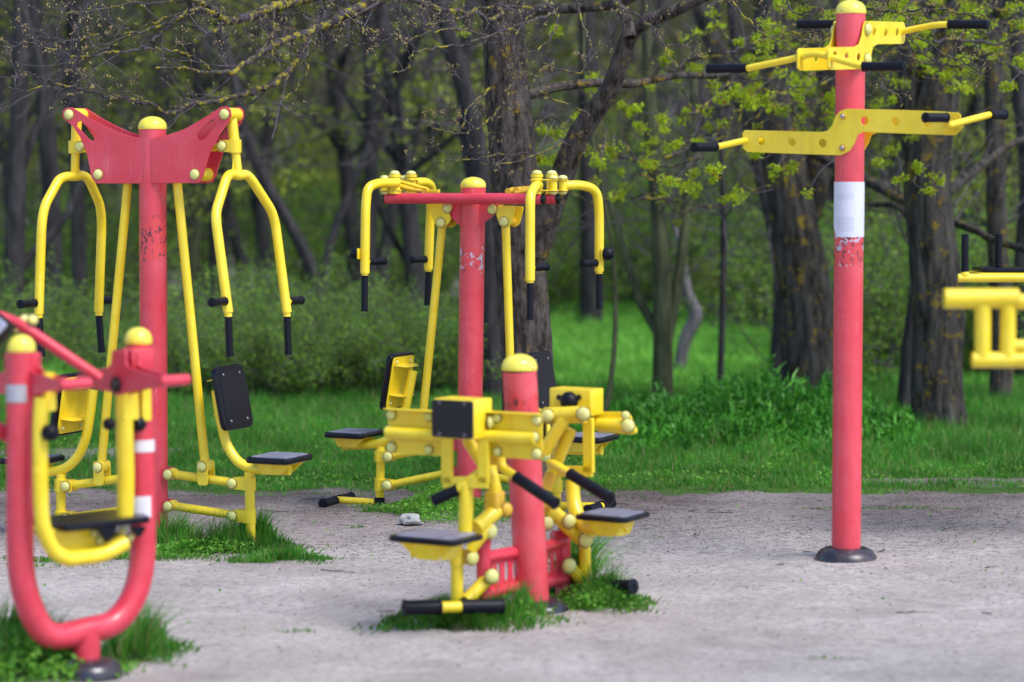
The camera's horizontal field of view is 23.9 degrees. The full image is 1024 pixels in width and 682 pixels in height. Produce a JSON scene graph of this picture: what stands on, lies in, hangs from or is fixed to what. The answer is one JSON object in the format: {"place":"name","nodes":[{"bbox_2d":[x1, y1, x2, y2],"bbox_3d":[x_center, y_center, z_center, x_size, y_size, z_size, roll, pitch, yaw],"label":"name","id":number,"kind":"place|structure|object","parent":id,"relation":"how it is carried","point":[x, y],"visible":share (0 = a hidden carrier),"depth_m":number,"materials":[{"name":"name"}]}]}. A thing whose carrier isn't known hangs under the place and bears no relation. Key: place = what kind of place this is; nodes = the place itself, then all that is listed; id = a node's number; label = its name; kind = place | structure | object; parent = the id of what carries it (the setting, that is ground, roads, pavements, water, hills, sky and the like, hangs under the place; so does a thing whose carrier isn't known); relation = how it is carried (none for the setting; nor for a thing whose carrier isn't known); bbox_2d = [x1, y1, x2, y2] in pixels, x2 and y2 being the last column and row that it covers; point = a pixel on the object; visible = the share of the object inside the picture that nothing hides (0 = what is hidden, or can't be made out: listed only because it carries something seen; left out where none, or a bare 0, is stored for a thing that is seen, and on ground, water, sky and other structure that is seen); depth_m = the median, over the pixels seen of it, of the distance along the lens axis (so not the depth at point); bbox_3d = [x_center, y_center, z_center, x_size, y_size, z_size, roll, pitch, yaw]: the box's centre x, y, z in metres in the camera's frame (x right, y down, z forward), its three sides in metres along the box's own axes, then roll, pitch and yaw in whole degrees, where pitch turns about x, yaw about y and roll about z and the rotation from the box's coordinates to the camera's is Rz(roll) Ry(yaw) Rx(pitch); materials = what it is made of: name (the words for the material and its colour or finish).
{"place":"outdoors","nodes":[
{"label":"outdoors","id":0,"kind":"place"},
{"bbox_2d":[0,590,232,681],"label":"foreground grass","id":1,"kind":"structure","parent":0,"point":[19,646],"depth_m":9.33,"materials":[{"name":"green plant"}]},
{"bbox_2d":[1,503,362,564],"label":"tall grass","id":2,"kind":"structure","parent":0,"point":[175,539],"depth_m":12.15,"materials":[{"name":"green plant"}]},
{"bbox_2d":[0,0,1023,681],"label":"ground","id":3,"kind":"structure","parent":0,"point":[716,630],"depth_m":10.89,"materials":[{"name":"soil"}]},
{"bbox_2d":[0,264,99,372],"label":"shrub","id":4,"kind":"object","parent":3,"relation":"on","point":[7,341],"visible":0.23,"depth_m":22.26,"materials":[{"name":"green plant"}]},
{"bbox_2d":[0,1,102,213],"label":"woodland tree","id":5,"kind":"object","parent":3,"relation":"on","point":[3,166],"visible":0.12,"depth_m":37.69,"materials":[{"name":"green plant"}]},
{"bbox_2d":[0,0,104,124],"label":"woodland tree","id":6,"kind":"object","parent":3,"relation":"on","point":[4,64],"visible":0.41,"depth_m":29.56,"materials":[{"name":"green plant"}]},
{"bbox_2d":[0,245,122,370],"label":"shrub","id":7,"kind":"object","parent":3,"relation":"on","point":[50,312],"visible":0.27,"depth_m":22.95,"materials":[{"name":"green plant"}]},
{"bbox_2d":[0,0,127,344],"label":"woodland tree","id":8,"kind":"object","parent":3,"relation":"on","point":[21,146],"visible":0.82,"depth_m":23.90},
{"bbox_2d":[0,0,161,353],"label":"woodland tree","id":9,"kind":"object","parent":3,"relation":"on","point":[48,157],"visible":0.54,"depth_m":25.14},
{"bbox_2d":[3,0,180,237],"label":"woodland tree","id":10,"kind":"object","parent":3,"relation":"on","point":[58,118],"visible":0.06,"depth_m":42.56,"materials":[{"name":"green plant"}]},
{"bbox_2d":[0,311,190,681],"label":"outdoor exercise machine","id":11,"kind":"object","parent":3,"relation":"on","point":[129,377],"visible":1,"depth_m":8.98,"materials":[{"name":"red paint"}]},
{"bbox_2d":[4,262,211,368],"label":"shrub","id":12,"kind":"object","parent":3,"relation":"on","point":[78,330],"visible":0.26,"depth_m":22.95,"materials":[{"name":"green plant"}]},
{"bbox_2d":[0,0,229,341],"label":"woodland tree","id":13,"kind":"object","parent":3,"relation":"on","point":[78,226],"visible":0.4,"depth_m":26.90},
{"bbox_2d":[3,170,228,279],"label":"shrub","id":14,"kind":"object","parent":3,"relation":"on","point":[105,201],"visible":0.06,"depth_m":38.06,"materials":[{"name":"green plant"}]},
{"bbox_2d":[0,0,248,255],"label":"woodland tree","id":15,"kind":"object","parent":3,"relation":"on","point":[60,132],"visible":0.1,"depth_m":37.03,"materials":[{"name":"green plant"}]},
{"bbox_2d":[0,136,277,324],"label":"shrub","id":16,"kind":"object","parent":3,"relation":"on","point":[90,253],"visible":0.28,"depth_m":30.77,"materials":[{"name":"green plant"}]},
{"bbox_2d":[78,277,221,366],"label":"shrub","id":17,"kind":"object","parent":3,"relation":"on","point":[95,334],"visible":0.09,"depth_m":21.39,"materials":[{"name":"green plant"}]},
{"bbox_2d":[0,0,302,169],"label":"woodland tree","id":18,"kind":"object","parent":3,"relation":"on","point":[31,114],"visible":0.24,"depth_m":33.80,"materials":[{"name":"green plant"}]},
{"bbox_2d":[0,107,312,540],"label":"press machine","id":19,"kind":"object","parent":3,"relation":"on","point":[152,159],"visible":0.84,"depth_m":12.35,"materials":[{"name":"red paint"}]},
{"bbox_2d":[0,0,317,306],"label":"woodland tree","id":20,"kind":"object","parent":3,"relation":"on","point":[157,114],"visible":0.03,"depth_m":34.60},
{"bbox_2d":[95,306,256,394],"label":"shrub","id":21,"kind":"object","parent":3,"relation":"on","point":[179,347],"visible":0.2,"depth_m":20.74,"materials":[{"name":"green plant"}]},
{"bbox_2d":[57,0,299,304],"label":"woodland tree","id":22,"kind":"object","parent":3,"relation":"on","point":[236,242],"visible":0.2,"depth_m":31.99,"materials":[{"name":"green plant"}]},
{"bbox_2d":[5,0,358,301],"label":"woodland tree","id":23,"kind":"object","parent":3,"relation":"on","point":[253,130],"visible":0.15,"depth_m":36.63,"materials":[{"name":"green plant"}]},
{"bbox_2d":[44,0,362,321],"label":"woodland tree","id":24,"kind":"object","parent":3,"relation":"on","point":[226,214],"visible":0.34,"depth_m":29.68,"materials":[{"name":"plant"}]},
{"bbox_2d":[27,0,381,330],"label":"woodland tree","id":25,"kind":"object","parent":3,"relation":"on","point":[194,237],"visible":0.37,"depth_m":27.92,"materials":[{"name":"brown plant"}]},
{"bbox_2d":[104,276,312,398],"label":"shrub","id":26,"kind":"object","parent":3,"relation":"on","point":[215,360],"visible":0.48,"depth_m":20.40,"materials":[{"name":"green plant"}]},
{"bbox_2d":[123,236,340,342],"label":"shrub","id":27,"kind":"object","parent":3,"relation":"on","point":[205,294],"visible":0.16,"depth_m":23.36,"materials":[{"name":"green plant"}]},
{"bbox_2d":[123,258,356,396],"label":"shrub","id":28,"kind":"object","parent":3,"relation":"on","point":[255,329],"visible":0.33,"depth_m":20.73,"materials":[{"name":"green plant"}]},
{"bbox_2d":[86,0,415,334],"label":"woodland tree","id":29,"kind":"object","parent":3,"relation":"on","point":[209,193],"visible":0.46,"depth_m":26.57,"materials":[{"name":"green plant"}]},
{"bbox_2d":[167,286,349,399],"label":"shrub","id":30,"kind":"object","parent":3,"relation":"on","point":[283,384],"visible":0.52,"depth_m":20.34,"materials":[{"name":"green plant"}]},
{"bbox_2d":[165,0,380,224],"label":"woodland tree","id":31,"kind":"object","parent":3,"relation":"on","point":[321,144],"visible":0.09,"depth_m":43.08,"materials":[{"name":"green plant"}]},
{"bbox_2d":[167,0,382,305],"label":"woodland tree","id":32,"kind":"object","parent":3,"relation":"on","point":[262,230],"visible":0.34,"depth_m":28.89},
{"bbox_2d":[175,244,402,331],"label":"shrub","id":33,"kind":"object","parent":3,"relation":"on","point":[261,281],"visible":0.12,"depth_m":23.78,"materials":[{"name":"green plant"}]},
{"bbox_2d":[171,1,420,315],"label":"woodland tree","id":34,"kind":"object","parent":3,"relation":"on","point":[285,216],"visible":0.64,"depth_m":24.91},
{"bbox_2d":[130,99,462,302],"bbox_3d":[-2.873,-2.259,37.900,5.144,3.426,5.673,1,4,8],"label":"shrub","id":35,"kind":"object","parent":3,"relation":"on","point":[244,226],"visible":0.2,"depth_m":37.56,"materials":[{"name":"green plant"}]},
{"bbox_2d":[221,301,404,397],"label":"shrub","id":36,"kind":"object","parent":3,"relation":"on","point":[312,378],"visible":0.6,"depth_m":20.35,"materials":[{"name":"green plant"}]},
{"bbox_2d":[232,261,449,394],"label":"shrub","id":37,"kind":"object","parent":3,"relation":"on","point":[328,338],"visible":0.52,"depth_m":20.61,"materials":[{"name":"green plant"}]},
{"bbox_2d":[227,115,463,297],"bbox_3d":[-2.297,-2.178,38.860,5.193,3.136,4.709,1,4,8],"label":"shrub","id":38,"kind":"object","parent":3,"relation":"on","point":[325,211],"visible":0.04,"depth_m":38.49,"materials":[{"name":"green plant"}]},
{"bbox_2d":[261,243,446,343],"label":"shrub","id":39,"kind":"object","parent":3,"relation":"on","point":[355,289],"visible":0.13,"depth_m":23.37,"materials":[{"name":"green plant"}]},
{"bbox_2d":[226,0,482,314],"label":"woodland tree","id":40,"kind":"object","parent":3,"relation":"on","point":[344,152],"visible":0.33,"depth_m":32.67,"materials":[{"name":"green plant"}]},
{"bbox_2d":[273,272,458,393],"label":"shrub","id":41,"kind":"object","parent":3,"relation":"on","point":[368,346],"visible":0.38,"depth_m":20.68,"materials":[{"name":"green plant"}]},
{"bbox_2d":[252,0,483,301],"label":"woodland tree","id":42,"kind":"object","parent":3,"relation":"on","point":[372,112],"visible":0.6,"depth_m":25.89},
{"bbox_2d":[280,178,458,305],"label":"shrub","id":43,"kind":"object","parent":3,"relation":"on","point":[321,252],"visible":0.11,"depth_m":35.52,"materials":[{"name":"green plant"}]},
{"bbox_2d":[291,268,458,385],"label":"shrub","id":44,"kind":"object","parent":3,"relation":"on","point":[404,311],"visible":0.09,"depth_m":21.51,"materials":[{"name":"green plant"}]},
{"bbox_2d":[295,270,458,395],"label":"shrub","id":45,"kind":"object","parent":3,"relation":"on","point":[369,375],"visible":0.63,"depth_m":20.43,"materials":[{"name":"green plant"}]},
{"bbox_2d":[353,280,458,395],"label":"shrub","id":46,"kind":"object","parent":3,"relation":"on","point":[437,337],"visible":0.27,"depth_m":20.59,"materials":[{"name":"green plant"}]},
{"bbox_2d":[232,115,579,314],"bbox_3d":[-1.493,-1.792,33.800,4.884,2.950,4.429,0,4,-4],"label":"shrub","id":47,"kind":"object","parent":3,"relation":"on","point":[448,240],"visible":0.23,"depth_m":33.31,"materials":[{"name":"green plant"}]},
{"bbox_2d":[317,288,501,395],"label":"shrub","id":48,"kind":"object","parent":3,"relation":"on","point":[436,359],"visible":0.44,"depth_m":20.46,"materials":[{"name":"green plant"}]},
{"bbox_2d":[301,0,539,308],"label":"woodland tree","id":49,"kind":"object","parent":3,"relation":"on","point":[392,210],"visible":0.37,"depth_m":28.68,"materials":[{"name":"green plant"}]},
{"bbox_2d":[243,0,605,328],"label":"woodland tree","id":50,"kind":"object","parent":3,"relation":"on","point":[410,229],"visible":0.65,"depth_m":25.86,"materials":[{"name":"green plant"}]},
{"bbox_2d":[309,0,565,247],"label":"woodland tree","id":51,"kind":"object","parent":3,"relation":"on","point":[427,135],"visible":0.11,"depth_m":46.64,"materials":[{"name":"green plant"}]},
{"bbox_2d":[359,0,543,192],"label":"woodland tree","id":52,"kind":"object","parent":3,"relation":"on","point":[476,54],"visible":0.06,"depth_m":35.03,"materials":[{"name":"green plant"}]},
{"bbox_2d":[335,484,568,523],"bbox_3d":[-0.300,0.886,13.622,1.046,0.176,1.020,-3,5,-39],"label":"clover patch","id":53,"kind":"object","parent":3,"relation":"on","point":[423,503],"visible":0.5,"depth_m":13.47,"materials":[{"name":"green plant"}]},
{"bbox_2d":[344,0,581,400],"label":"woodland tree","id":54,"kind":"object","parent":3,"relation":"on","point":[461,57],"visible":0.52,"depth_m":20.41,"materials":[{"name":"wood"}]},
{"bbox_2d":[318,170,618,511],"bbox_3d":[-0.260,0.015,13.598,1.752,1.945,0.846,2,4,25],"label":"butterfly machine","id":55,"kind":"object","parent":3,"relation":"on","point":[472,207],"visible":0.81,"depth_m":13.54,"materials":[{"name":"red paint"}]},
{"bbox_2d":[0,0,1005,483],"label":"park tree","id":56,"kind":"object","parent":3,"relation":"on","point":[510,134],"visible":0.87,"depth_m":14.34,"materials":[{"name":"brown plant"}]},
{"bbox_2d":[1,490,1005,659],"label":"sand sprouts","id":57,"kind":"object","parent":3,"relation":"on","point":[387,510],"visible":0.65,"depth_m":13.73,"materials":[{"name":"green plant"}]},
{"bbox_2d":[0,0,1018,235],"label":"wood","id":58,"kind":"object","parent":3,"relation":"on","point":[550,61],"visible":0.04,"depth_m":64.49,"materials":[{"name":"plant"}]},
{"bbox_2d":[0,486,1023,648],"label":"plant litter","id":59,"kind":"object","parent":3,"relation":"on","point":[645,524],"visible":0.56,"depth_m":13.43,"materials":[{"name":"plant"}]},
{"bbox_2d":[0,492,1023,679],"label":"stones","id":60,"kind":"object","parent":3,"relation":"on","point":[612,565],"visible":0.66,"depth_m":11.12,"materials":[{"name":"stone"}]},
{"bbox_2d":[383,354,649,615],"bbox_3d":[0.054,0.636,10.265,0.785,1.153,1.323,5,6,54],"label":"pedal machine","id":61,"kind":"object","parent":3,"relation":"on","point":[519,437],"visible":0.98,"depth_m":10.27,"materials":[{"name":"red paint"}]},
{"bbox_2d":[351,510,691,635],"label":"grass clump","id":62,"kind":"object","parent":3,"relation":"on","point":[588,595],"visible":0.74,"depth_m":10.34,"materials":[{"name":"green plant"}]},
{"bbox_2d":[376,0,683,178],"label":"woodland tree","id":63,"kind":"object","parent":3,"relation":"on","point":[573,61],"visible":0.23,"depth_m":36.83,"materials":[{"name":"green plant"}]},
{"bbox_2d":[424,190,652,315],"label":"shrub","id":64,"kind":"object","parent":3,"relation":"on","point":[564,271],"visible":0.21,"depth_m":32.88,"materials":[{"name":"green plant"}]},
{"bbox_2d":[440,55,762,274],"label":"shrub","id":65,"kind":"object","parent":3,"relation":"on","point":[634,148],"visible":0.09,"depth_m":43.63,"materials":[{"name":"green plant"}]},
{"bbox_2d":[437,0,766,400],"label":"woodland tree","id":66,"kind":"object","parent":3,"relation":"on","point":[661,320],"visible":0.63,"depth_m":20.28,"materials":[{"name":"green plant"}]},
{"bbox_2d":[536,0,677,323],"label":"woodland tree","id":67,"kind":"object","parent":3,"relation":"on","point":[587,275],"visible":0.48,"depth_m":31.35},
{"bbox_2d":[526,0,696,204],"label":"woodland tree","id":68,"kind":"object","parent":3,"relation":"on","point":[572,100],"visible":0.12,"depth_m":52.64,"materials":[{"name":"green plant"}]},
{"bbox_2d":[559,0,706,193],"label":"woodland tree","id":69,"kind":"object","parent":3,"relation":"on","point":[672,58],"visible":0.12,"depth_m":58.04,"materials":[{"name":"green plant"}]},
{"bbox_2d":[549,0,741,219],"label":"woodland tree","id":70,"kind":"object","parent":3,"relation":"on","point":[659,4],"visible":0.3,"depth_m":50.71,"materials":[{"name":"green plant"}]},
{"bbox_2d":[538,104,765,307],"bbox_3d":[1.859,-1.967,35.998,5.042,3.045,4.572,1,4,9],"label":"shrub","id":71,"kind":"object","parent":3,"relation":"on","point":[648,296],"visible":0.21,"depth_m":35.98,"materials":[{"name":"green plant"}]},
{"bbox_2d":[483,0,826,411],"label":"maple sapling","id":72,"kind":"object","parent":3,"relation":"on","point":[619,194],"visible":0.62,"depth_m":17.42,"materials":[{"name":"green plant"}]},
{"bbox_2d":[599,88,769,370],"bbox_3d":[1.701,-0.911,23.336,1.953,3.338,3.355,3,5,36],"label":"woodland tree","id":73,"kind":"object","parent":3,"relation":"on","point":[691,325],"visible":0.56,"depth_m":23.37,"materials":[{"name":"green plant"}]},
{"bbox_2d":[671,0,760,243],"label":"woodland tree","id":74,"kind":"object","parent":3,"relation":"on","point":[736,115],"visible":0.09,"depth_m":51.22,"materials":[{"name":"green plant"}]},
{"bbox_2d":[538,0,900,378],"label":"woodland tree","id":75,"kind":"object","parent":3,"relation":"on","point":[734,33],"visible":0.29,"depth_m":21.40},
{"bbox_2d":[619,205,828,315],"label":"shrub","id":76,"kind":"object","parent":3,"relation":"on","point":[698,249],"visible":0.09,"depth_m":34.24,"materials":[{"name":"green plant"}]},
{"bbox_2d":[631,0,828,386],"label":"woodland tree","id":77,"kind":"object","parent":3,"relation":"on","point":[723,213],"visible":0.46,"depth_m":20.77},
{"bbox_2d":[452,0,1023,397],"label":"maple tree","id":78,"kind":"object","parent":3,"relation":"on","point":[795,197],"visible":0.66,"depth_m":18.99,"materials":[{"name":"green plant"}]},
{"bbox_2d":[604,153,882,317],"bbox_3d":[3.095,-1.467,32.908,4.085,2.467,3.705,0,4,-4],"label":"shrub","id":79,"kind":"object","parent":3,"relation":"on","point":[695,252],"visible":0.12,"depth_m":32.60,"materials":[{"name":"green plant"}]},
{"bbox_2d":[569,351,936,457],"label":"leafy ground cover","id":80,"kind":"object","parent":3,"relation":"on","point":[768,404],"visible":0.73,"depth_m":17.02,"materials":[{"name":"green plant"}]},
{"bbox_2d":[668,200,865,327],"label":"shrub","id":81,"kind":"object","parent":3,"relation":"on","point":[747,278],"visible":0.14,"depth_m":30.16,"materials":[{"name":"green plant"}]},
{"bbox_2d":[671,190,874,326],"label":"shrub","id":82,"kind":"object","parent":3,"relation":"on","point":[699,277],"visible":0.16,"depth_m":30.85,"materials":[{"name":"green plant"}]},
{"bbox_2d":[683,0,942,255],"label":"woodland tree","id":83,"kind":"object","parent":3,"relation":"on","point":[811,120],"visible":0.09,"depth_m":36.80,"materials":[{"name":"green plant"}]},
{"bbox_2d":[678,182,1012,382],"bbox_3d":[3.281,-0.600,22.079,3.362,2.030,3.049,-1,4,-16],"label":"shrub","id":84,"kind":"object","parent":3,"relation":"on","point":[897,343],"visible":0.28,"depth_m":22.07,"materials":[{"name":"green plant"}]},
{"bbox_2d":[690,0,1008,562],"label":"pull bar pole","id":85,"kind":"object","parent":3,"relation":"on","point":[845,55],"visible":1,"depth_m":11.68,"materials":[{"name":"red metal"}]},
{"bbox_2d":[687,180,1013,350],"bbox_3d":[3.628,-0.793,24.962,3.117,2.076,3.437,-3,5,-41],"label":"shrub","id":86,"kind":"object","parent":3,"relation":"on","point":[900,241],"visible":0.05,"depth_m":24.83,"materials":[{"name":"green plant"}]},
{"bbox_2d":[738,0,976,188],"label":"woodland tree","id":87,"kind":"object","parent":3,"relation":"on","point":[819,17],"visible":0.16,"depth_m":30.69,"materials":[{"name":"green plant"}]},
{"bbox_2d":[739,151,1014,328],"bbox_3d":[4.304,-0.966,25.977,3.850,2.325,3.491,3,5,35],"label":"shrub","id":88,"kind":"object","parent":3,"relation":"on","point":[879,234],"visible":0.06,"depth_m":25.37,"materials":[{"name":"green plant"}]},
{"bbox_2d":[765,246,988,370],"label":"shrub","id":89,"kind":"object","parent":3,"relation":"on","point":[887,310],"visible":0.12,"depth_m":22.56,"materials":[{"name":"green plant"}]},
{"bbox_2d":[744,0,1023,431],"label":"maple tree","id":90,"kind":"object","parent":3,"relation":"on","point":[936,378],"visible":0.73,"depth_m":17.64,"materials":[{"name":"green plant"}]},
{"bbox_2d":[808,2,1009,295],"bbox_3d":[5.708,-5.947,33.397,6.597,11.438,5.260,-2,4,-23],"label":"woodland tree","id":91,"kind":"object","parent":3,"relation":"on","point":[878,142],"visible":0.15,"depth_m":34.08,"materials":[{"name":"green plant"}]},
{"bbox_2d":[833,0,1018,256],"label":"woodland tree","id":92,"kind":"object","parent":3,"relation":"on","point":[1012,203],"visible":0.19,"depth_m":26.46,"materials":[{"name":"green plant"}]},
{"bbox_2d":[833,0,1023,400],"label":"woodland tree","id":93,"kind":"object","parent":3,"relation":"on","point":[996,221],"visible":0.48,"depth_m":19.90,"materials":[{"name":"green plant"}]},
{"bbox_2d":[864,0,1018,408],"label":"woodland tree","id":94,"kind":"object","parent":3,"relation":"on","point":[903,390],"visible":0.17,"depth_m":18.99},
{"bbox_2d":[867,173,1018,359],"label":"shrub","id":95,"kind":"object","parent":3,"relation":"on","point":[974,248],"visible":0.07,"depth_m":23.77,"materials":[{"name":"green plant"}]},
{"bbox_2d":[863,227,1023,376],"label":"shrub","id":96,"kind":"object","parent":3,"relation":"on","point":[971,333],"visible":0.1,"depth_m":22.53,"materials":[{"name":"green plant"}]},
{"bbox_2d":[864,1,1023,231],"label":"woodland tree","id":97,"kind":"object","parent":3,"relation":"on","point":[978,92],"visible":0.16,"depth_m":31.10,"materials":[{"name":"green plant"}]},
{"bbox_2d":[890,3,1009,254],"bbox_3d":[6.537,-6.318,33.215,4.658,12.208,5.692,0,4,-4],"label":"woodland tree","id":98,"kind":"object","parent":3,"relation":"on","point":[974,104],"visible":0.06,"depth_m":33.75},
{"bbox_2d":[931,0,1023,379],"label":"woodland tree","id":99,"kind":"object","parent":3,"relation":"on","point":[1016,98],"visible":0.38,"depth_m":21.90,"materials":[{"name":"wood"}]},
{"bbox_2d":[0,363,1023,494],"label":"grass","id":100,"kind":"structure","parent":0,"point":[1009,411],"depth_m":16.26,"materials":[{"name":"green plant"}]},
{"bbox_2d":[0,278,1023,392],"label":"meadow grass","id":101,"kind":"structure","parent":0,"point":[571,347],"depth_m":25.60,"materials":[{"name":"green plant"}]},
{"bbox_2d":[943,288,1023,367],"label":"ladder frame","id":102,"kind":"object","parent":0,"point":[983,302],"visible":1,"depth_m":8.59,"materials":[{"name":"yellow paint"}]},
{"bbox_2d":[957,234,1023,281],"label":"exercise machine","id":103,"kind":"object","parent":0,"point":[997,272],"visible":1,"depth_m":12.39,"materials":[{"name":"yellow paint"}]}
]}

